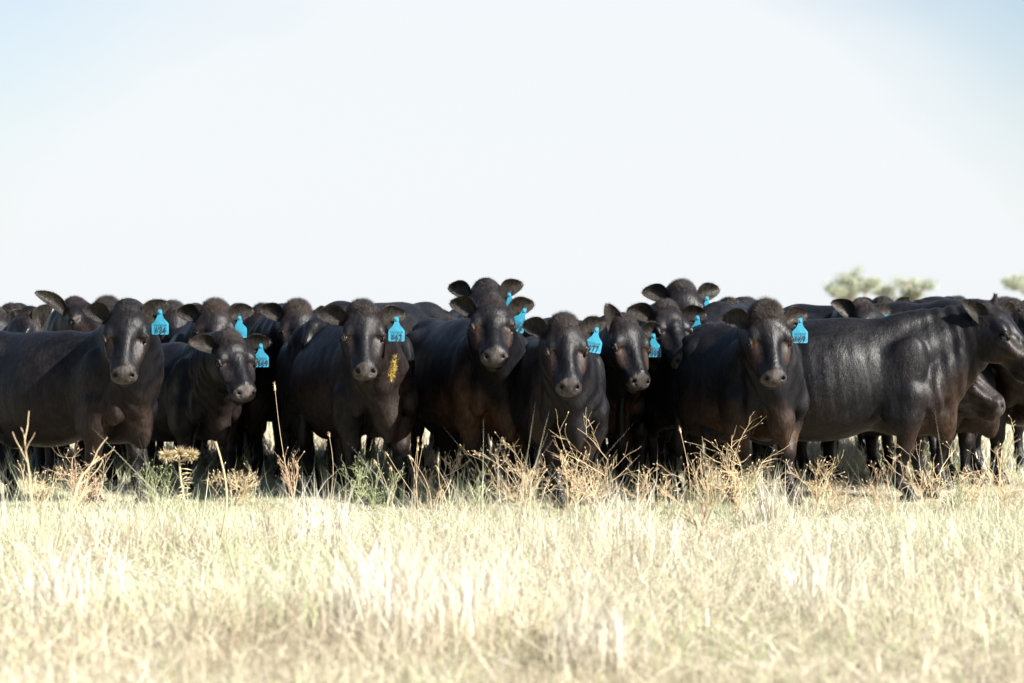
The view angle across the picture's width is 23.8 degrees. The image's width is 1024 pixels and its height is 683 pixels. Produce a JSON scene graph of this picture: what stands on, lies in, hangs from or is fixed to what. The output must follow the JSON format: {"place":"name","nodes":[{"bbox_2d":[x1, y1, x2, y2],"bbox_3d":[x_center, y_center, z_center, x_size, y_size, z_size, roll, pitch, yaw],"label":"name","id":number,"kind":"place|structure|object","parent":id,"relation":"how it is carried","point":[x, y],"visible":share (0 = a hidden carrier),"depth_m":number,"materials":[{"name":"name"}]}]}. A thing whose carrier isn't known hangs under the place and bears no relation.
{"place":"outdoors","nodes":[
{"label":"outdoors","id":0,"kind":"place"},
{"bbox_2d":[0,407,1023,682],"bbox_3d":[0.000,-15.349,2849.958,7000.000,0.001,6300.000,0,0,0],"label":"ground","id":1,"kind":"structure","parent":0,"point":[684,492],"depth_m":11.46,"materials":[{"name":"beige plant"}]},
{"bbox_2d":[0,306,23,459],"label":"cow","id":2,"kind":"object","parent":1,"relation":"on","point":[4,319],"visible":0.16,"depth_m":18.80},
{"bbox_2d":[1,302,33,461],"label":"cow","id":3,"kind":"object","parent":1,"relation":"on","point":[9,307],"visible":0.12,"depth_m":19.95},
{"bbox_2d":[5,458,66,508],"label":"dry weed","id":4,"kind":"object","parent":1,"relation":"on","point":[42,489],"visible":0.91,"depth_m":15.30,"materials":[{"name":"beige plant"}]},
{"bbox_2d":[35,440,84,478],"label":"cow","id":5,"kind":"object","parent":1,"relation":"on","point":[40,456],"visible":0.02,"depth_m":18.38},
{"bbox_2d":[12,413,108,564],"bbox_3d":[-2.147,0.714,11.687,0.498,0.762,0.160,0,0,-25],"label":"dry weed","id":6,"kind":"object","parent":1,"relation":"on","point":[70,512],"visible":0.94,"depth_m":11.65,"materials":[{"name":"beige plant"}]},
{"bbox_2d":[35,289,110,484],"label":"cow","id":7,"kind":"object","parent":1,"relation":"on","point":[69,313],"visible":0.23,"depth_m":16.91},
{"bbox_2d":[3,304,147,478],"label":"cow","id":8,"kind":"object","parent":1,"relation":"on","point":[30,319],"visible":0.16,"depth_m":18.17},
{"bbox_2d":[43,446,118,512],"bbox_3d":[-2.667,0.844,15.018,0.426,0.463,0.444,0,0,28],"label":"dry weed","id":9,"kind":"object","parent":1,"relation":"on","point":[96,489],"visible":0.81,"depth_m":15.02,"materials":[{"name":"beige plant"}]},
{"bbox_2d":[0,297,170,503],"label":"cow","id":10,"kind":"object","parent":1,"relation":"on","point":[95,389],"visible":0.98,"depth_m":15.68},
{"bbox_2d":[62,294,129,473],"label":"cow","id":11,"kind":"object","parent":1,"relation":"on","point":[108,301],"visible":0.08,"depth_m":18.81},
{"bbox_2d":[32,442,164,469],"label":"cow","id":12,"kind":"object","parent":1,"relation":"on","point":[151,448],"visible":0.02,"depth_m":19.08},
{"bbox_2d":[133,459,174,507],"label":"dry weed","id":13,"kind":"object","parent":1,"relation":"on","point":[149,489],"visible":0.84,"depth_m":15.40,"materials":[{"name":"plant"}]},
{"bbox_2d":[143,299,200,468],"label":"cow","id":14,"kind":"object","parent":1,"relation":"on","point":[172,319],"visible":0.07,"depth_m":19.25},
{"bbox_2d":[158,445,199,511],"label":"thistle","id":15,"kind":"object","parent":1,"relation":"on","point":[168,454],"visible":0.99,"depth_m":14.99,"materials":[{"name":"plant"}]},
{"bbox_2d":[103,326,271,492],"bbox_3d":[-2.302,0.470,17.086,0.628,1.162,2.209,0,0,-31],"label":"cow","id":16,"kind":"object","parent":1,"relation":"on","point":[209,380],"visible":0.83,"depth_m":16.68},
{"bbox_2d":[112,422,270,462],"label":"cow","id":17,"kind":"object","parent":1,"relation":"on","point":[248,439],"visible":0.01,"depth_m":20.30},
{"bbox_2d":[156,440,246,457],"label":"cow","id":18,"kind":"object","parent":1,"relation":"on","point":[160,444],"depth_m":20.67},
{"bbox_2d":[167,296,253,479],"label":"cow","id":19,"kind":"object","parent":1,"relation":"on","point":[212,314],"visible":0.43,"depth_m":17.54},
{"bbox_2d":[191,302,245,462],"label":"cow","id":20,"kind":"object","parent":1,"relation":"on","point":[197,443],"visible":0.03,"depth_m":20.41},
{"bbox_2d":[215,441,227,539],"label":"seed stalk","id":21,"kind":"object","parent":1,"relation":"on","point":[224,519],"visible":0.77,"depth_m":12.30,"materials":[{"name":"beige plant"}]},
{"bbox_2d":[203,462,259,505],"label":"dry weed","id":22,"kind":"object","parent":1,"relation":"on","point":[236,485],"visible":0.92,"depth_m":15.58,"materials":[{"name":"plant"}]},
{"bbox_2d":[235,302,299,468],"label":"cow","id":23,"kind":"object","parent":1,"relation":"on","point":[249,322],"visible":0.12,"depth_m":19.55},
{"bbox_2d":[274,382,294,507],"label":"seed stalk","id":24,"kind":"object","parent":1,"relation":"on","point":[281,442],"visible":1,"depth_m":15.30,"materials":[{"name":"beige plant"}]},
{"bbox_2d":[276,447,304,505],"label":"dry weed","id":25,"kind":"object","parent":1,"relation":"on","point":[287,478],"visible":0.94,"depth_m":15.59,"materials":[{"name":"beige plant"}]},
{"bbox_2d":[272,427,311,468],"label":"cow","id":26,"kind":"object","parent":1,"relation":"on","point":[300,456],"depth_m":19.14},
{"bbox_2d":[243,296,374,481],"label":"cow","id":27,"kind":"object","parent":1,"relation":"on","point":[276,324],"visible":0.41,"depth_m":17.93},
{"bbox_2d":[276,297,418,500],"bbox_3d":[-1.090,0.376,16.536,0.786,1.356,2.386,0,0,-14],"label":"cow","id":28,"kind":"object","parent":1,"relation":"on","point":[347,377],"visible":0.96,"depth_m":16.09},
{"bbox_2d":[310,431,393,469],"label":"cow","id":29,"kind":"object","parent":1,"relation":"on","point":[312,442],"depth_m":20.19},
{"bbox_2d":[341,462,368,506],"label":"dry weed","id":30,"kind":"object","parent":1,"relation":"on","point":[360,479],"visible":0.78,"depth_m":15.51,"materials":[{"name":"plant"}]},
{"bbox_2d":[290,301,463,492],"bbox_3d":[-0.871,0.374,17.566,0.861,1.349,2.081,0,0,30],"label":"cow","id":31,"kind":"object","parent":1,"relation":"on","point":[305,332],"visible":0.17,"depth_m":17.08},
{"bbox_2d":[351,452,404,510],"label":"dry weed","id":32,"kind":"object","parent":1,"relation":"on","point":[374,497],"visible":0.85,"depth_m":15.19,"materials":[{"name":"plant"}]},
{"bbox_2d":[373,459,393,510],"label":"seed stalk","id":33,"kind":"object","parent":1,"relation":"on","point":[384,479],"visible":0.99,"depth_m":15.20,"materials":[{"name":"beige plant"}]},
{"bbox_2d":[385,452,431,510],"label":"seed stalk","id":34,"kind":"object","parent":1,"relation":"on","point":[405,482],"visible":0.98,"depth_m":15.20,"materials":[{"name":"beige plant"}]},
{"bbox_2d":[408,437,423,507],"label":"seed stalk","id":35,"kind":"object","parent":1,"relation":"on","point":[416,469],"visible":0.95,"depth_m":15.31,"materials":[{"name":"beige plant"}]},
{"bbox_2d":[426,310,448,460],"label":"cow","id":36,"kind":"object","parent":1,"relation":"on","point":[431,437],"depth_m":21.81},
{"bbox_2d":[435,456,451,510],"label":"seed stalk","id":37,"kind":"object","parent":1,"relation":"on","point":[438,459],"visible":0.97,"depth_m":15.22,"materials":[{"name":"beige plant"}]},
{"bbox_2d":[419,450,471,505],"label":"dry weed","id":38,"kind":"object","parent":1,"relation":"on","point":[439,494],"visible":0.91,"depth_m":15.63,"materials":[{"name":"beige plant"}]},
{"bbox_2d":[0,459,902,682],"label":"white seed grass","id":39,"kind":"structure","parent":1,"relation":"on","point":[405,581],"depth_m":9.06,"materials":[{"name":"beige plant"}]},
{"bbox_2d":[382,442,540,461],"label":"cow","id":40,"kind":"object","parent":1,"relation":"on","point":[389,446],"depth_m":20.85},
{"bbox_2d":[405,293,535,497],"bbox_3d":[-0.277,0.359,16.716,0.754,1.387,2.440,0,0,-16],"label":"cow","id":41,"kind":"object","parent":1,"relation":"on","point":[466,369],"visible":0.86,"depth_m":16.28},
{"bbox_2d":[460,464,491,507],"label":"dry weed","id":42,"kind":"object","parent":1,"relation":"on","point":[478,493],"visible":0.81,"depth_m":15.37,"materials":[{"name":"beige plant"}]},
{"bbox_2d":[431,277,523,469],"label":"cow","id":43,"kind":"object","parent":1,"relation":"on","point":[508,288],"visible":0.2,"depth_m":18.25},
{"bbox_2d":[0,463,1021,528],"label":"tufts by the herd","id":44,"kind":"object","parent":1,"relation":"on","point":[401,499],"visible":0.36,"depth_m":15.33,"materials":[{"name":"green plant"}]},
{"bbox_2d":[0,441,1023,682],"bbox_3d":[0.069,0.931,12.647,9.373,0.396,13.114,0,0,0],"label":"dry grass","id":45,"kind":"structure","parent":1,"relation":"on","point":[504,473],"depth_m":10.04,"materials":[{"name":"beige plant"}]},
{"bbox_2d":[0,457,1023,682],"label":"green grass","id":46,"kind":"structure","parent":1,"relation":"on","point":[689,640],"depth_m":9.09,"materials":[{"name":"plant"}]},
{"bbox_2d":[460,432,563,513],"bbox_3d":[0.040,0.815,14.963,0.603,0.521,0.568,0,0,-41],"label":"dry weed","id":47,"kind":"object","parent":1,"relation":"on","point":[523,485],"visible":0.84,"depth_m":14.99,"materials":[{"name":"beige plant"}]},
{"bbox_2d":[0,467,1023,655],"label":"scrub","id":48,"kind":"object","parent":1,"relation":"on","point":[828,497],"visible":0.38,"depth_m":12.85,"materials":[{"name":"beige plant"}]},
{"bbox_2d":[0,447,1023,523],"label":"stalks by the herd","id":49,"kind":"object","parent":1,"relation":"on","point":[677,494],"visible":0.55,"depth_m":15.16,"materials":[{"name":"beige plant"}]},
{"bbox_2d":[477,321,563,481],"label":"cow","id":50,"kind":"object","parent":1,"relation":"on","point":[525,335],"visible":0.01,"depth_m":18.35},
{"bbox_2d":[495,435,611,468],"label":"cow","id":51,"kind":"object","parent":1,"relation":"on","point":[499,441],"visible":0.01,"depth_m":20.58},
{"bbox_2d":[503,309,609,508],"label":"cow","id":52,"kind":"object","parent":1,"relation":"on","point":[561,370],"visible":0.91,"depth_m":15.38},
{"bbox_2d":[489,435,633,462],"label":"cow","id":53,"kind":"object","parent":1,"relation":"on","point":[631,455],"depth_m":20.62},
{"bbox_2d":[543,443,607,510],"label":"dry weed","id":54,"kind":"object","parent":1,"relation":"on","point":[571,495],"visible":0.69,"depth_m":15.23,"materials":[{"name":"beige plant"}]},
{"bbox_2d":[524,317,647,492],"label":"cow","id":55,"kind":"object","parent":1,"relation":"on","point":[638,429],"visible":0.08,"depth_m":16.72},
{"bbox_2d":[526,302,660,492],"bbox_3d":[0.564,0.387,17.141,0.621,1.327,2.387,0,0,-20],"label":"cow","id":56,"kind":"object","parent":1,"relation":"on","point":[629,348],"visible":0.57,"depth_m":16.19},
{"bbox_2d":[550,412,638,515],"bbox_3d":[0.484,0.733,14.533,0.571,0.689,0.681,0,0,0],"label":"dry weed","id":57,"kind":"object","parent":1,"relation":"on","point":[598,475],"visible":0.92,"depth_m":14.52,"materials":[{"name":"beige plant"}]},
{"bbox_2d":[619,464,681,511],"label":"dry weed","id":58,"kind":"object","parent":1,"relation":"on","point":[642,490],"visible":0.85,"depth_m":15.17,"materials":[{"name":"beige plant"}]},
{"bbox_2d":[614,298,707,493],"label":"cow","id":59,"kind":"object","parent":1,"relation":"on","point":[674,328],"visible":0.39,"depth_m":16.44},
{"bbox_2d":[607,277,720,480],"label":"cow","id":60,"kind":"object","parent":1,"relation":"on","point":[682,293],"visible":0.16,"depth_m":17.53},
{"bbox_2d":[597,295,741,470],"bbox_3d":[1.393,0.338,19.284,0.796,1.401,2.513,0,0,-21],"label":"cow","id":61,"kind":"object","parent":1,"relation":"on","point":[731,300],"visible":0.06,"depth_m":18.90},
{"bbox_2d":[679,426,690,496],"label":"seed stalk","id":62,"kind":"object","parent":1,"relation":"on","point":[686,458],"visible":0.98,"depth_m":15.17,"materials":[{"name":"beige plant"}]},
{"bbox_2d":[652,464,725,546],"bbox_3d":[0.910,0.857,12.429,0.360,0.465,0.183,0,0,20],"label":"dry weed","id":63,"kind":"object","parent":1,"relation":"on","point":[692,513],"visible":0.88,"depth_m":12.43,"materials":[{"name":"beige plant"}]},
{"bbox_2d":[656,451,733,509],"bbox_3d":[1.163,0.883,15.293,0.551,0.381,0.350,0,0,0],"label":"dry weed","id":64,"kind":"object","parent":1,"relation":"on","point":[701,470],"visible":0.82,"depth_m":15.31,"materials":[{"name":"beige plant"}]},
{"bbox_2d":[644,295,809,505],"bbox_3d":[1.460,0.370,16.119,0.746,1.374,2.267,0,0,-16],"label":"cow","id":65,"kind":"object","parent":1,"relation":"on","point":[733,372],"visible":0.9,"depth_m":15.65},
{"bbox_2d":[682,300,781,486],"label":"cow","id":66,"kind":"object","parent":1,"relation":"on","point":[716,310],"visible":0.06,"depth_m":17.28},
{"bbox_2d":[684,411,796,514],"bbox_3d":[1.397,0.755,14.883,0.445,0.642,0.846,0,0,43],"label":"dry weed","id":67,"kind":"object","parent":1,"relation":"on","point":[736,500],"visible":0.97,"depth_m":14.85,"materials":[{"name":"beige plant"}]},
{"bbox_2d":[725,456,767,505],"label":"dry weed","id":68,"kind":"object","parent":1,"relation":"on","point":[747,492],"visible":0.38,"depth_m":15.62,"materials":[{"name":"beige plant"}]},
{"bbox_2d":[721,296,772,461],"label":"cow","id":69,"kind":"object","parent":1,"relation":"on","point":[749,299],"visible":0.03,"depth_m":20.32},
{"bbox_2d":[783,454,853,511],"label":"dry weed","id":70,"kind":"object","parent":1,"relation":"on","point":[819,484],"visible":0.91,"depth_m":15.21,"materials":[{"name":"beige plant"}]},
{"bbox_2d":[776,296,890,480],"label":"cow","id":71,"kind":"object","parent":1,"relation":"on","point":[859,307],"visible":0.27,"depth_m":17.87},
{"bbox_2d":[674,293,1023,501],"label":"cow","id":72,"kind":"object","parent":1,"relation":"on","point":[900,376],"visible":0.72,"depth_m":15.96},
{"bbox_2d":[821,265,882,300],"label":"gum tree","id":73,"kind":"object","parent":1,"relation":"on","point":[850,288],"visible":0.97,"depth_m":229.46,"materials":[{"name":"green plant"}]},
{"bbox_2d":[835,295,911,449],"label":"cow","id":74,"kind":"object","parent":1,"relation":"on","point":[881,299],"visible":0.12,"depth_m":21.08},
{"bbox_2d":[767,364,1005,489],"bbox_3d":[2.780,0.459,17.449,2.047,1.181,0.999,0,1,51],"label":"cow","id":75,"kind":"object","parent":1,"relation":"on","point":[981,407],"visible":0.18,"depth_m":17.16},
{"bbox_2d":[751,298,1023,484],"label":"cow","id":76,"kind":"object","parent":1,"relation":"on","point":[819,311],"visible":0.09,"depth_m":18.01},
{"bbox_2d":[820,434,959,467],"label":"cow","id":77,"kind":"object","parent":1,"relation":"on","point":[861,439],"depth_m":21.01},
{"bbox_2d":[857,453,924,514],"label":"dry weed","id":78,"kind":"object","parent":1,"relation":"on","point":[885,487],"visible":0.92,"depth_m":14.80,"materials":[{"name":"beige plant"}]},
{"bbox_2d":[869,275,939,301],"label":"gum tree","id":79,"kind":"object","parent":1,"relation":"on","point":[911,291],"visible":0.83,"depth_m":242.37,"materials":[{"name":"green plant"}]},
{"bbox_2d":[883,440,975,513],"bbox_3d":[2.589,0.838,15.030,0.485,0.474,0.527,0,0,41],"label":"dry weed","id":80,"kind":"object","parent":1,"relation":"on","point":[930,480],"visible":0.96,"depth_m":15.01,"materials":[{"name":"beige plant"}]},
{"bbox_2d":[924,294,965,452],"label":"cow","id":81,"kind":"object","parent":1,"relation":"on","point":[958,297],"visible":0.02,"depth_m":21.57},
{"bbox_2d":[909,296,987,460],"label":"cow","id":82,"kind":"object","parent":1,"relation":"on","point":[927,299],"visible":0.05,"depth_m":20.95},
{"bbox_2d":[931,471,972,512],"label":"dry weed","id":83,"kind":"object","parent":1,"relation":"on","point":[959,495],"visible":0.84,"depth_m":14.90,"materials":[{"name":"beige plant"}]},
{"bbox_2d":[881,297,1023,486],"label":"cow","id":84,"kind":"object","parent":1,"relation":"on","point":[1009,388],"visible":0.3,"depth_m":17.46},
{"bbox_2d":[892,296,1023,471],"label":"cow","id":85,"kind":"object","parent":1,"relation":"on","point":[1018,431],"visible":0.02,"depth_m":19.28},
{"bbox_2d":[952,460,994,509],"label":"dry weed","id":86,"kind":"object","parent":1,"relation":"on","point":[971,496],"visible":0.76,"depth_m":15.20,"materials":[{"name":"beige plant"}]},
{"bbox_2d":[966,415,1023,515],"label":"dry weed","id":87,"kind":"object","parent":1,"relation":"on","point":[1000,480],"visible":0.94,"depth_m":14.78,"materials":[{"name":"beige plant"}]},
{"bbox_2d":[999,272,1023,293],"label":"gum tree","id":88,"kind":"object","parent":1,"relation":"on","point":[1014,282],"visible":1,"depth_m":229.26,"materials":[{"name":"green plant"}]},
{"bbox_2d":[0,0,1023,321],"label":"sky","id":89,"kind":"structure","parent":0,"point":[586,154],"materials":[{"name":"white"}]},
{"bbox_2d":[6,422,1023,473],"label":"distant grass","id":90,"kind":"structure","parent":0,"point":[849,443],"depth_m":20.01,"materials":[{"name":"beige plant"}]}
]}

